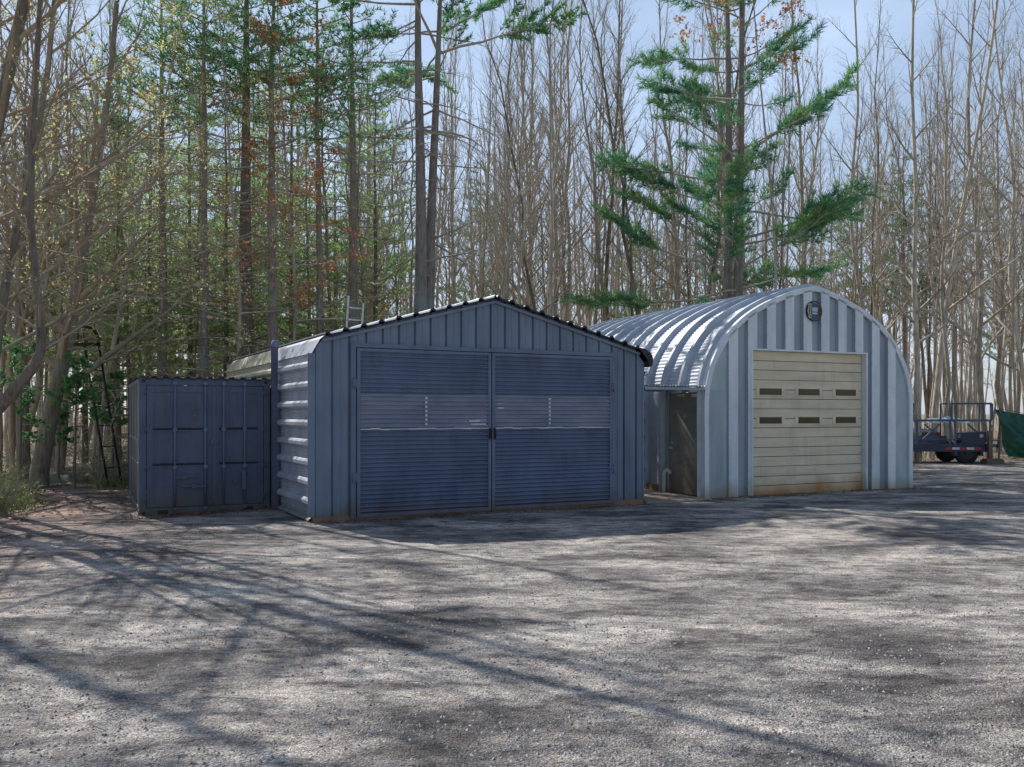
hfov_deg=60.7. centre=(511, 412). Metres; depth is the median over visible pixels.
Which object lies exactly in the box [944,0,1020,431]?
hardwood tree
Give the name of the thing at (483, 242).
hardwood tree
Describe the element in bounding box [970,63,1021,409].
hardwood tree
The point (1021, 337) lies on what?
hardwood tree
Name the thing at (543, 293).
hardwood tree
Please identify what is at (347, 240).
hardwood tree
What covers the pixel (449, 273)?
hardwood tree
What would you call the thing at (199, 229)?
hardwood tree
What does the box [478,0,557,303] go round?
hardwood tree
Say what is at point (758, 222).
hardwood tree
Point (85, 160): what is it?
hardwood tree
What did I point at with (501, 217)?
hardwood tree
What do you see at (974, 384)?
hardwood tree
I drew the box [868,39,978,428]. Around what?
hardwood tree
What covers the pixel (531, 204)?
hardwood tree
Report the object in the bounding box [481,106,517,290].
hardwood tree
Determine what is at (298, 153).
hardwood tree
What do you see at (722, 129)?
hardwood tree
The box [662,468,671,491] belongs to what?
vent pipe
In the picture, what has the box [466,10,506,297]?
hardwood tree
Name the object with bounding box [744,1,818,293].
hardwood tree
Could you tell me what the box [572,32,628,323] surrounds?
hardwood tree
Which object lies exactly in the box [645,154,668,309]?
hardwood tree
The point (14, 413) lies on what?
hardwood tree
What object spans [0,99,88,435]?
pine tree
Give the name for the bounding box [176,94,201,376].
hardwood tree
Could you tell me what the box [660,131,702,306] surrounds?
hardwood tree
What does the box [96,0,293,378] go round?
pine tree
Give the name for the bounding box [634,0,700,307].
hardwood tree
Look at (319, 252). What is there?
pine tree
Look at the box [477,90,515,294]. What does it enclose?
hardwood tree
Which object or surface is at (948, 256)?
hardwood tree
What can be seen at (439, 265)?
hardwood tree
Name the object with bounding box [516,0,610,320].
hardwood tree
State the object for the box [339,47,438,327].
hardwood tree
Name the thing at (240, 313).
pine tree
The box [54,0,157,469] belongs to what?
hardwood tree
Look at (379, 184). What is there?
hardwood tree
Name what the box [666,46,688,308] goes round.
hardwood tree
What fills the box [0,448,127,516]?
weeds
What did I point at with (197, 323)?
hardwood tree
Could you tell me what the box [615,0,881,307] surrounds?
pine tree
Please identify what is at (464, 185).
hardwood tree
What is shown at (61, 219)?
hardwood tree
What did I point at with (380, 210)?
hardwood tree
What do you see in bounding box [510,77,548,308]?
hardwood tree
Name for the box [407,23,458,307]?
hardwood tree
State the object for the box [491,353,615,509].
door
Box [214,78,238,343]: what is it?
hardwood tree
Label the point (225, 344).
hemlock tree
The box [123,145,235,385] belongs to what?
hemlock tree
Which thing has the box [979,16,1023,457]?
hardwood tree
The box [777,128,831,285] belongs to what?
hardwood tree
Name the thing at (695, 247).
hardwood tree
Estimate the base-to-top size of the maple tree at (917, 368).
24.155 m
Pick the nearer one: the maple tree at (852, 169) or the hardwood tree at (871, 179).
the maple tree at (852, 169)
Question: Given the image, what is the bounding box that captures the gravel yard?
[0,461,1023,766]
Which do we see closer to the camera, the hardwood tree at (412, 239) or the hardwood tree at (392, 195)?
the hardwood tree at (412, 239)
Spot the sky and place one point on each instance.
(900, 22)
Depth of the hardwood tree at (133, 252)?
30.77 m
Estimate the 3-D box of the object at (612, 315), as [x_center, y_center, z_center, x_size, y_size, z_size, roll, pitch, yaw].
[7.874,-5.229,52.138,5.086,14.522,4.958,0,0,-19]
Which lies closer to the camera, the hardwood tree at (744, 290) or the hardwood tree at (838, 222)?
the hardwood tree at (744, 290)
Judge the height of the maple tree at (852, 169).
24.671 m
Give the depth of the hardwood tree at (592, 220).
48.99 m
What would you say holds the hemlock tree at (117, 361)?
on the forest floor
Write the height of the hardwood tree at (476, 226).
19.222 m
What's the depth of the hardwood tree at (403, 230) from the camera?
37.02 m
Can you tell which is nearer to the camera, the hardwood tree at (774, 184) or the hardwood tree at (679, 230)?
the hardwood tree at (679, 230)
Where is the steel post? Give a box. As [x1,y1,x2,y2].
[271,340,279,508]
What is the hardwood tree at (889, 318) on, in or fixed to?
on the forest floor
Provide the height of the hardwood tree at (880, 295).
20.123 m
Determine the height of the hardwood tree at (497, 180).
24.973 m
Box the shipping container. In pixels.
[127,376,270,515]
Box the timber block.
[980,458,1003,463]
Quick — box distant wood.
[0,57,1023,438]
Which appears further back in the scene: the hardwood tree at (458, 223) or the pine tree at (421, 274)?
the hardwood tree at (458, 223)
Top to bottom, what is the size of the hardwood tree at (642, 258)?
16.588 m
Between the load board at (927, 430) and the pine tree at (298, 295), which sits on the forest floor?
the pine tree at (298, 295)
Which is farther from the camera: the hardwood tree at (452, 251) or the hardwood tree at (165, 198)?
the hardwood tree at (165, 198)
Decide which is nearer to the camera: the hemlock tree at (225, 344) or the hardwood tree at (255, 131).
the hemlock tree at (225, 344)
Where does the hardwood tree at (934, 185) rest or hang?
on the forest floor
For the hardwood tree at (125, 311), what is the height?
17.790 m
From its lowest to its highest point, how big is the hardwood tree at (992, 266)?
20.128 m
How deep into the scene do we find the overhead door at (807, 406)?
20.55 m
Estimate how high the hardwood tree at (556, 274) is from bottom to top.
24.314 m
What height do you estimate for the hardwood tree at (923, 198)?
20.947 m
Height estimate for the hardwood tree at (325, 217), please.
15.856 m
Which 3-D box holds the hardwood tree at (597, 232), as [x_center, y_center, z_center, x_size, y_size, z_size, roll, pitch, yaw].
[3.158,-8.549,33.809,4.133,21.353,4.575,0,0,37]
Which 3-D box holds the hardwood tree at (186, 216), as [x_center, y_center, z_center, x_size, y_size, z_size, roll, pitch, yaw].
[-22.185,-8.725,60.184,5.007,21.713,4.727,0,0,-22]
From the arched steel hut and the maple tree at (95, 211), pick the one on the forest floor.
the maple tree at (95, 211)
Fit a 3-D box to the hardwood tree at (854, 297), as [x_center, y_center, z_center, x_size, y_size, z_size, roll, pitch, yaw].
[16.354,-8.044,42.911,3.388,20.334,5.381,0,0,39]
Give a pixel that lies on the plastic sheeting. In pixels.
(946, 417)
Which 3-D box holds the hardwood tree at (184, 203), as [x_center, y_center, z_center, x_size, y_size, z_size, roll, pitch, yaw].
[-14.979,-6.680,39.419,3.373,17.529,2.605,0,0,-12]
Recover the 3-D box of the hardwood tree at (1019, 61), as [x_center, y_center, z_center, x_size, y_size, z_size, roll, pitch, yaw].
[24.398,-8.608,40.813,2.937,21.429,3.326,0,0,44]
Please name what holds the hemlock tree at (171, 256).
on the forest floor
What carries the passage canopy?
attached to the arched steel hut
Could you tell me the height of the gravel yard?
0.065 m
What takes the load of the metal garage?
on the gravel yard
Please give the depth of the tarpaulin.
35.55 m
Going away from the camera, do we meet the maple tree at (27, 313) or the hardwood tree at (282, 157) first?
the maple tree at (27, 313)
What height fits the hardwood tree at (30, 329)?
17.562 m
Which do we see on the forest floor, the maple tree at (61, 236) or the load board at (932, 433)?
the maple tree at (61, 236)
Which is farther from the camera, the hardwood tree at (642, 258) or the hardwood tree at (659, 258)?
the hardwood tree at (659, 258)
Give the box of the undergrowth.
[1,408,1023,481]
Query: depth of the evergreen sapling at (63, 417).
23.27 m
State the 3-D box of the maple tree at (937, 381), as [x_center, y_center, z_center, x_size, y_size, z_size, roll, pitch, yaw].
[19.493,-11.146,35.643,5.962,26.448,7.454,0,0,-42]
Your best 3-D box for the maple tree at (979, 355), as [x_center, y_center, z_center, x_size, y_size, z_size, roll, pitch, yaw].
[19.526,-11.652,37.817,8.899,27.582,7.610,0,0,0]
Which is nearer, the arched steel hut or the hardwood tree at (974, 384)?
the arched steel hut
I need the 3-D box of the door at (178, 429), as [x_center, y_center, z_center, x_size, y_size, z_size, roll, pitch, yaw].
[-6.249,0.610,16.340,1.256,2.420,0.125,0,0,-26]
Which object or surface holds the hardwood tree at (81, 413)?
on the forest floor
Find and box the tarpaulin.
[995,409,1023,457]
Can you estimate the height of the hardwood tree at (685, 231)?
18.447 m
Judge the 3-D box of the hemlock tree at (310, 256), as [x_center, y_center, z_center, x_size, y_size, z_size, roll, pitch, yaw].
[-7.486,-5.236,31.046,6.554,14.637,6.979,0,0,11]
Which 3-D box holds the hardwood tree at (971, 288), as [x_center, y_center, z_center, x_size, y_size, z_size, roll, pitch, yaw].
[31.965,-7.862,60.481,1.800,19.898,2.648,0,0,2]
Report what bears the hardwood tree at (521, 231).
on the forest floor
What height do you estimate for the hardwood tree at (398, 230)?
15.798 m
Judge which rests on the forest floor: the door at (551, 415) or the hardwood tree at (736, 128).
the hardwood tree at (736, 128)
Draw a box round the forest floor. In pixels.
[0,414,1023,517]
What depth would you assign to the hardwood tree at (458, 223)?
59.00 m
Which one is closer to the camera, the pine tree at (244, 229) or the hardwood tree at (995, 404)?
the pine tree at (244, 229)
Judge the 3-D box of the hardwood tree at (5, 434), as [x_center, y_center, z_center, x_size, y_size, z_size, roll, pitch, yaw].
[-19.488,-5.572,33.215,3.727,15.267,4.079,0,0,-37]
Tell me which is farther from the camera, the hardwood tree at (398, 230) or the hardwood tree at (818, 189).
the hardwood tree at (818, 189)
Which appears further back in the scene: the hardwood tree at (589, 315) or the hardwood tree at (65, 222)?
the hardwood tree at (589, 315)
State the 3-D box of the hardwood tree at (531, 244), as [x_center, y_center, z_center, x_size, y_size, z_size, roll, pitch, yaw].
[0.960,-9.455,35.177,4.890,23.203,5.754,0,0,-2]
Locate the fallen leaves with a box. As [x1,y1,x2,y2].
[2,455,1020,731]
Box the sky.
[0,0,1023,413]
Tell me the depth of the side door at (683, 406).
19.96 m
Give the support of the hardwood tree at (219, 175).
on the forest floor
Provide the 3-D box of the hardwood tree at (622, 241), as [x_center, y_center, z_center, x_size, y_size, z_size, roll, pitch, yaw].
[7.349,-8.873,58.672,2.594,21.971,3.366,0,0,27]
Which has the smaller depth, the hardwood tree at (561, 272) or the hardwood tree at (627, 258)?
the hardwood tree at (627, 258)
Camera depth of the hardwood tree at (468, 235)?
51.29 m
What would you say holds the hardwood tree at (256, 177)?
on the forest floor
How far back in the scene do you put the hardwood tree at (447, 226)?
53.87 m
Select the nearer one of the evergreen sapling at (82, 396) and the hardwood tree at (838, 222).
the evergreen sapling at (82, 396)
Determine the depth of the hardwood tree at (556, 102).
39.15 m
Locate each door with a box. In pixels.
[141,381,212,510]
[211,382,267,508]
[353,348,491,517]
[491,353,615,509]
[669,392,696,494]
[753,351,860,494]
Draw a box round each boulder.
[50,474,88,483]
[77,473,104,480]
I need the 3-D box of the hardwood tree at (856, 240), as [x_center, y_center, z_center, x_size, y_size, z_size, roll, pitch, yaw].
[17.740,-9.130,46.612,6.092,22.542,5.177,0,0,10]
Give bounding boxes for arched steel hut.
[587,284,912,497]
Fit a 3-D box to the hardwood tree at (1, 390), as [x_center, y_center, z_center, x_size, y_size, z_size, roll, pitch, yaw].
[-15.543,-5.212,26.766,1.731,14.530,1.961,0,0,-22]
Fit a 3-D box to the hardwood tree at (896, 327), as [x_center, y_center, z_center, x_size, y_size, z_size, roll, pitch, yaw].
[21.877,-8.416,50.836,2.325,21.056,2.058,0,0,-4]
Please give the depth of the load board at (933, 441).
32.85 m
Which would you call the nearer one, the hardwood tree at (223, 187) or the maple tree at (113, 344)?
the maple tree at (113, 344)
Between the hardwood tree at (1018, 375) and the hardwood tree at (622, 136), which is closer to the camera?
the hardwood tree at (622, 136)
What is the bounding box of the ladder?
[346,296,363,327]
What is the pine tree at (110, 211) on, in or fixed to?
on the forest floor
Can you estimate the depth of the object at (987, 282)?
63.71 m
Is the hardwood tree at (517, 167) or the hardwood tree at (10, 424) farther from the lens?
the hardwood tree at (517, 167)
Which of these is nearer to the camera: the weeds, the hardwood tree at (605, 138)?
the weeds
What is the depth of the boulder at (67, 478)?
23.39 m
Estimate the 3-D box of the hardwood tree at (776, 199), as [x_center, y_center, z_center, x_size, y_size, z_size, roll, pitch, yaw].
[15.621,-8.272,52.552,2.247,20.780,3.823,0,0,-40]
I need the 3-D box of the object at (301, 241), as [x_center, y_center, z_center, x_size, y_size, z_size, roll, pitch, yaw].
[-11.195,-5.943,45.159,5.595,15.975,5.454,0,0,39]
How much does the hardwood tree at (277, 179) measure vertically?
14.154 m
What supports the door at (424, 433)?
in the metal garage
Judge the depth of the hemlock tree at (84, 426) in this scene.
28.90 m
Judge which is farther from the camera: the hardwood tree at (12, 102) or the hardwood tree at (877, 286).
the hardwood tree at (877, 286)
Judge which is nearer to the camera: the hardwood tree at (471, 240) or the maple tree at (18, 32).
the maple tree at (18, 32)
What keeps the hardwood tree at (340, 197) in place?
on the forest floor
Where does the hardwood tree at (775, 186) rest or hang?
on the forest floor
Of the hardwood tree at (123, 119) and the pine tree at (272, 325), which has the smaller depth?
the pine tree at (272, 325)
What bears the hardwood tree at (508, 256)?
on the forest floor
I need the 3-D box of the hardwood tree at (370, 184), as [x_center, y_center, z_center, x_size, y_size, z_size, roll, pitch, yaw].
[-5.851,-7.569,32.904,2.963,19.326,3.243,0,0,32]
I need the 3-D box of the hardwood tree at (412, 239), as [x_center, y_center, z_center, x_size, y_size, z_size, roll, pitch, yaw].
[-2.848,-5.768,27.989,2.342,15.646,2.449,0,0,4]
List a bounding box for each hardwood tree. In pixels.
[0,0,65,231]
[0,0,73,386]
[0,1,52,467]
[0,1,141,465]
[0,3,121,470]
[0,43,71,473]
[0,51,29,472]
[0,118,38,461]
[2,88,22,325]
[5,23,80,406]
[17,0,104,471]
[29,34,107,406]
[37,39,50,415]
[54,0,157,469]
[61,73,77,454]
[63,57,102,437]
[68,0,195,372]
[69,2,106,410]
[72,88,106,441]
[78,182,100,441]
[84,0,141,460]
[88,168,131,441]
[90,76,152,393]
[93,114,151,383]
[94,57,123,450]
[95,1,183,371]
[98,96,125,447]
[126,93,137,444]
[127,67,187,371]
[149,61,178,385]
[155,10,240,365]
[158,96,209,372]
[172,158,197,346]
[173,92,230,373]
[176,5,222,376]
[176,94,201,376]
[191,93,237,339]
[208,3,295,322]
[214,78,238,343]
[229,5,365,319]
[232,79,279,347]
[238,52,287,334]
[250,3,274,287]
[250,6,260,340]
[255,56,326,331]
[256,47,297,256]
[256,78,293,341]
[258,19,328,325]
[292,5,361,331]
[293,25,323,336]
[309,111,391,313]
[311,46,383,313]
[311,101,404,311]
[323,6,391,295]
[324,116,345,296]
[324,123,401,315]
[331,4,401,320]
[336,7,389,323]
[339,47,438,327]
[358,146,391,322]
[363,50,414,315]
[364,96,395,319]
[365,87,387,317]
[366,46,391,318]
[370,134,463,349]
[378,93,409,318]
[379,89,414,315]
[381,0,450,313]
[383,153,413,310]
[396,16,478,307]
[405,5,515,303]
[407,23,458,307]
[408,155,475,304]
[426,101,466,304]
[434,192,464,306]
[435,19,468,305]
[436,13,516,302]
[437,124,488,294]
[439,5,474,304]
[439,31,495,303]
[439,50,477,304]
[439,121,492,301]
[444,0,564,298]
[456,125,488,302]
[461,0,564,305]
[462,44,543,305]
[465,56,536,296]
[466,0,614,310]
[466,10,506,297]
[473,52,524,296]
[473,84,543,300]
[474,43,517,298]
[477,0,595,312]
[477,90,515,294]
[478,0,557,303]
[478,42,534,281]
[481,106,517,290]
[483,3,517,300]
[486,100,579,321]
[489,0,594,313]
[492,55,528,299]
[494,0,573,297]
[494,0,630,321]
[498,0,558,304]
[504,0,586,315]
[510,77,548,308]
[511,125,541,308]
[515,0,581,315]
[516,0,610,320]
[519,0,590,315]
[522,0,583,315]
[535,0,602,300]
[537,147,572,318]
[539,22,572,262]
[540,0,658,321]
[546,174,574,319]
[557,117,608,326]
[558,85,624,325]
[559,0,677,315]
[563,79,614,326]
[568,0,701,314]
[569,99,592,325]
[572,0,629,324]
[572,0,642,321]
[572,0,645,320]
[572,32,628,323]
[574,113,620,291]
[575,73,652,318]
[589,0,686,316]
[591,201,626,319]
[601,125,634,313]
[603,0,785,303]
[609,0,675,313]
[622,29,699,309]
[629,99,673,312]
[632,130,681,311]
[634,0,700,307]
[639,163,670,313]
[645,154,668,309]
[655,65,702,271]
[657,22,774,300]
[659,86,703,304]
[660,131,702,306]
[661,4,709,392]
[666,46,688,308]
[668,134,706,303]
[671,6,770,301]
[676,0,764,297]
[678,0,744,300]
[691,111,723,286]
[696,0,772,293]
[698,1,762,293]
[700,2,816,294]
[701,4,724,299]
[712,4,805,294]
[713,1,753,299]
[715,15,755,221]
[743,3,860,293]
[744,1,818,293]
[744,58,772,292]
[745,87,783,291]
[751,89,786,261]
[754,105,793,281]
[760,103,793,284]
[765,13,826,287]
[769,48,799,287]
[776,0,842,284]
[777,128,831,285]
[780,1,840,248]
[789,137,827,284]
[793,41,894,313]
[803,161,825,284]
[805,126,838,264]
[807,58,890,305]
[807,65,832,290]
[817,84,865,299]
[819,119,925,345]
[822,122,848,297]
[830,75,911,324]
[831,0,915,314]
[838,66,919,327]
[846,73,893,323]
[847,62,933,329]
[848,88,890,317]
[848,98,889,315]
[856,29,904,331]
[865,105,920,344]
[868,0,1012,440]
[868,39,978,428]
[874,31,971,418]
[874,92,901,343]
[884,98,918,333]
[884,102,920,284]
[890,29,1018,441]
[891,36,973,425]
[894,0,992,455]
[895,71,937,397]
[906,20,963,427]
[917,10,974,440]
[927,71,961,435]
[928,85,952,410]
[938,0,979,431]
[938,162,992,428]
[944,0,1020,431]
[945,90,971,416]
[949,0,1023,450]
[957,128,982,430]
[958,168,985,416]
[959,100,1009,431]
[963,104,1023,411]
[965,102,1022,406]
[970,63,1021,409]
[970,95,1023,447]
[972,0,1023,197]
[978,23,1023,458]
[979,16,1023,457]
[984,172,1023,413]
[985,158,1010,432]
[986,113,1023,338]
[991,53,1021,412]
[991,102,1023,392]
[999,127,1023,374]
[1003,16,1023,326]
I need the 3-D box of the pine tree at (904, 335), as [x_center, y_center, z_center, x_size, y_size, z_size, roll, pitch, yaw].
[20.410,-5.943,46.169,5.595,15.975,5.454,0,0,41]
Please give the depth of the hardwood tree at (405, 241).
38.59 m
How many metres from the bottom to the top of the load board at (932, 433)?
0.526 m
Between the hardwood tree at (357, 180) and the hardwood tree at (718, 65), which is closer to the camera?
the hardwood tree at (357, 180)
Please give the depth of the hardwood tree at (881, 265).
45.43 m
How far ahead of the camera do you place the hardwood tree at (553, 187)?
32.00 m
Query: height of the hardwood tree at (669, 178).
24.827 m
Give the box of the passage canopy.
[644,385,706,391]
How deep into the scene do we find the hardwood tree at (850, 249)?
46.91 m
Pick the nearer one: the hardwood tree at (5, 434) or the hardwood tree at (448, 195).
the hardwood tree at (5, 434)
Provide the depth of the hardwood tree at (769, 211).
39.25 m
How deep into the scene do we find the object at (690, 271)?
55.87 m
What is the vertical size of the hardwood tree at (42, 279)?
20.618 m
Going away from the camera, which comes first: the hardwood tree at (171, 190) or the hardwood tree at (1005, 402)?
the hardwood tree at (171, 190)
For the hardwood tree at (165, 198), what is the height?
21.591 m
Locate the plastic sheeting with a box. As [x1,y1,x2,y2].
[922,416,969,422]
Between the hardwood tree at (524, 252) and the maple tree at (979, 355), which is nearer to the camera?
the maple tree at (979, 355)
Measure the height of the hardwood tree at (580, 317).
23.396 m
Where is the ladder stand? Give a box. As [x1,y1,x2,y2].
[60,325,122,487]
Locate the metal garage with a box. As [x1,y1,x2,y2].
[226,295,652,521]
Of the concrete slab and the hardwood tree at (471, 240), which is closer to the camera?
the concrete slab
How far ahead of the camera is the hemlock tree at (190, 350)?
30.69 m
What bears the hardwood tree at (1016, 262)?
on the forest floor
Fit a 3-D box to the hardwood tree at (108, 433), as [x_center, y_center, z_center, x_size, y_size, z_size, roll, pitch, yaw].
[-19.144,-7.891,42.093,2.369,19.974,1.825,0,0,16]
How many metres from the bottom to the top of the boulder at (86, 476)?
0.295 m
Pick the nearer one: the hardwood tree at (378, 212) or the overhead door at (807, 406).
the overhead door at (807, 406)
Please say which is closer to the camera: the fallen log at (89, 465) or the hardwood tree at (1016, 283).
the fallen log at (89, 465)
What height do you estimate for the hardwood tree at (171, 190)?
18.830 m
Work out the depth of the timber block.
31.95 m
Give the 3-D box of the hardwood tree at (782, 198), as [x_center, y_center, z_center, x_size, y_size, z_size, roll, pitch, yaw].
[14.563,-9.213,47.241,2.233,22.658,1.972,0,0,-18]
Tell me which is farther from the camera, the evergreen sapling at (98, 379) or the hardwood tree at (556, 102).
the hardwood tree at (556, 102)
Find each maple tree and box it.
[0,0,167,415]
[0,0,181,481]
[0,0,217,222]
[0,0,217,487]
[0,0,234,293]
[0,0,280,472]
[0,0,338,357]
[0,11,51,162]
[0,48,138,294]
[1,0,142,474]
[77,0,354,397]
[793,0,953,343]
[855,0,992,461]
[858,0,1023,457]
[884,0,1023,458]
[908,0,1023,397]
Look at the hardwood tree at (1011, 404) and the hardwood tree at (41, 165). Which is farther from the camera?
the hardwood tree at (1011, 404)
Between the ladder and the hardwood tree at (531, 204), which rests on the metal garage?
the ladder
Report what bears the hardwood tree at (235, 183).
on the forest floor
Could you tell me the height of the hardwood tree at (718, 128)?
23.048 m
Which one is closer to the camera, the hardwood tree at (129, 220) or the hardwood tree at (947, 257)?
the hardwood tree at (129, 220)
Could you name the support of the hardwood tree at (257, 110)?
on the forest floor
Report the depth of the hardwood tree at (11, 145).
51.22 m
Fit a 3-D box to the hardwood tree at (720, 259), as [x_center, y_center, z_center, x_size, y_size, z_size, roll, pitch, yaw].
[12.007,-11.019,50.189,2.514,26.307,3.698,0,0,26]
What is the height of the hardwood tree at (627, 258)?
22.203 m
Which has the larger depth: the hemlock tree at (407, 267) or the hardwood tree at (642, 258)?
the hardwood tree at (642, 258)
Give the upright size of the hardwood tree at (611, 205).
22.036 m
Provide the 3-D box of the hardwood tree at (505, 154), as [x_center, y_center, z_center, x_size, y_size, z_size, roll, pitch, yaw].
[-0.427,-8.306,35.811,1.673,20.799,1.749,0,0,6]
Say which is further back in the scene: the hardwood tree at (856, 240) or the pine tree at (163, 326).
the hardwood tree at (856, 240)
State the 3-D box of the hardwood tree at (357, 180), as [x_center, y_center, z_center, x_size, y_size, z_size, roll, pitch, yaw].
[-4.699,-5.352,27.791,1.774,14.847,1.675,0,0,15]
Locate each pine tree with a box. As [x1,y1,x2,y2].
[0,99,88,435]
[40,0,253,445]
[62,99,181,445]
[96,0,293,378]
[137,119,258,376]
[139,0,356,377]
[168,0,382,374]
[237,0,391,343]
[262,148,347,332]
[283,0,450,333]
[299,0,509,312]
[302,72,440,313]
[339,0,588,309]
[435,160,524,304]
[553,0,869,312]
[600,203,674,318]
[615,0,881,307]
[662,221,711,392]
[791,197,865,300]
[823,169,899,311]
[845,149,958,376]
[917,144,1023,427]
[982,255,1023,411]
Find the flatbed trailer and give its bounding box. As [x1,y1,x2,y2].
[913,403,999,462]
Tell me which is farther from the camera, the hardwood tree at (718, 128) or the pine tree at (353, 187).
the hardwood tree at (718, 128)
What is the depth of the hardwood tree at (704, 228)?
30.86 m
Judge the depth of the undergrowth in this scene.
27.53 m
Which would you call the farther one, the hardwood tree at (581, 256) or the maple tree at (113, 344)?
the hardwood tree at (581, 256)
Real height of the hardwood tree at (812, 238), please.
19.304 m
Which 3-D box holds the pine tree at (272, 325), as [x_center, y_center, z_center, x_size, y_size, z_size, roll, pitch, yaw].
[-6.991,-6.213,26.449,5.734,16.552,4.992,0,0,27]
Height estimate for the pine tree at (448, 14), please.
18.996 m
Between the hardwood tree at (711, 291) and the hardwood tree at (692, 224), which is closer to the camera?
the hardwood tree at (692, 224)
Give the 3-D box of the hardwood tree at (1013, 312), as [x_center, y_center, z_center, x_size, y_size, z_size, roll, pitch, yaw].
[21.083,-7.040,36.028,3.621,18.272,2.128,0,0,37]
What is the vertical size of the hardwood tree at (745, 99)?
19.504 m
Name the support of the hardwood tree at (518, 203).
on the forest floor
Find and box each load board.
[913,429,936,431]
[913,432,940,435]
[913,436,946,443]
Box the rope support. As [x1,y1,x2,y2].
[998,408,1023,458]
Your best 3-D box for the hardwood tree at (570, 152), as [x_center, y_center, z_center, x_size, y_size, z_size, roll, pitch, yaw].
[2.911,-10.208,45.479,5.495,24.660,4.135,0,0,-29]
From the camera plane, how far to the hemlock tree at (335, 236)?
32.49 m
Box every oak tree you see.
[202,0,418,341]
[669,0,815,289]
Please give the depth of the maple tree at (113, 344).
24.77 m
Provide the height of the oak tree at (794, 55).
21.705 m
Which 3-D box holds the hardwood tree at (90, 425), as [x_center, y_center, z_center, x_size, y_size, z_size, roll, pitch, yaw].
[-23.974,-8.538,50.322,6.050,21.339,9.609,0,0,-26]
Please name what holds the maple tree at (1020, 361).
on the forest floor
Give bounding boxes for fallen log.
[50,465,127,475]
[65,461,127,470]
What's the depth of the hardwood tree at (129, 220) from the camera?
38.16 m
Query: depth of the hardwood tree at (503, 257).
37.00 m
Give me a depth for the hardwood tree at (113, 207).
50.43 m
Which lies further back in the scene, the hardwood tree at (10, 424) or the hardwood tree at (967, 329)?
the hardwood tree at (967, 329)
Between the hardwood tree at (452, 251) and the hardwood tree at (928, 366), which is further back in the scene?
the hardwood tree at (928, 366)
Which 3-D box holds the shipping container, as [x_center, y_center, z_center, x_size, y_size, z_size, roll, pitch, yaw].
[-6.794,0.614,18.625,2.420,2.602,4.710,0,0,-26]
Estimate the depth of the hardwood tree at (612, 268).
57.40 m
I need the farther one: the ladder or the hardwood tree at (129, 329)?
the hardwood tree at (129, 329)
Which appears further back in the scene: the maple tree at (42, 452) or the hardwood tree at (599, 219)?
the hardwood tree at (599, 219)
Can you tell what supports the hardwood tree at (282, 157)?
on the forest floor
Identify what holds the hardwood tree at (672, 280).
on the forest floor
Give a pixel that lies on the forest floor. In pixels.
(995, 453)
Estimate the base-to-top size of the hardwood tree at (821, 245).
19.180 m
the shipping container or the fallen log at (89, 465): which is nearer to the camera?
the shipping container
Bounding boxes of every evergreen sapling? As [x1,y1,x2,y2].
[0,337,50,484]
[38,401,79,479]
[45,352,105,488]
[80,374,123,424]
[90,369,127,477]
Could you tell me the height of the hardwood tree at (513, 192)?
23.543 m
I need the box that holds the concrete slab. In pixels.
[644,489,712,503]
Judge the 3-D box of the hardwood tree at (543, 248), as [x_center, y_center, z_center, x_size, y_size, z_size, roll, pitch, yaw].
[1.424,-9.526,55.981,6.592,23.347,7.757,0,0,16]
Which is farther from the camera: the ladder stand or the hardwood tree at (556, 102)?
the hardwood tree at (556, 102)
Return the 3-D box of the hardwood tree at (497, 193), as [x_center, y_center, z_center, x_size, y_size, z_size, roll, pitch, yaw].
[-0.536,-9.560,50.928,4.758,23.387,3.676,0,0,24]
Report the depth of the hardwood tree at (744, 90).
34.74 m
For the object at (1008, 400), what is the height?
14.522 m
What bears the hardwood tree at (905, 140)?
on the forest floor
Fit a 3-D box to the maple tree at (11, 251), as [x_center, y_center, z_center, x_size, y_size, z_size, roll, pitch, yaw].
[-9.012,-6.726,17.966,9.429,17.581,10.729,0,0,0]
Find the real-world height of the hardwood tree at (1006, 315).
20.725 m
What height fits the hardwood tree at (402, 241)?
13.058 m
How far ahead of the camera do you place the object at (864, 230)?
69.64 m
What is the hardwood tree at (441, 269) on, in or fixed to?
on the forest floor
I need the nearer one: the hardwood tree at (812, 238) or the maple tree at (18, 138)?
the maple tree at (18, 138)
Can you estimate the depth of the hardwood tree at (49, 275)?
27.56 m
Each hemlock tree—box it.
[0,93,155,467]
[6,108,158,463]
[7,103,209,468]
[46,96,235,456]
[49,131,215,452]
[96,73,267,376]
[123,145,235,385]
[136,114,325,377]
[144,196,278,378]
[179,67,328,357]
[184,51,380,350]
[253,195,368,347]
[261,161,385,343]
[286,90,427,335]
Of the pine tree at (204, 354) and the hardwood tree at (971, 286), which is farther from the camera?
the hardwood tree at (971, 286)
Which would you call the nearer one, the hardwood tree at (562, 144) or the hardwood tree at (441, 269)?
the hardwood tree at (562, 144)
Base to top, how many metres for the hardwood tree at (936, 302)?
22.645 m
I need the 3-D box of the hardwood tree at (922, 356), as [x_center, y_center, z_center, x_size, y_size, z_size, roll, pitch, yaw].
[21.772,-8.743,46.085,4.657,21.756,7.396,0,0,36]

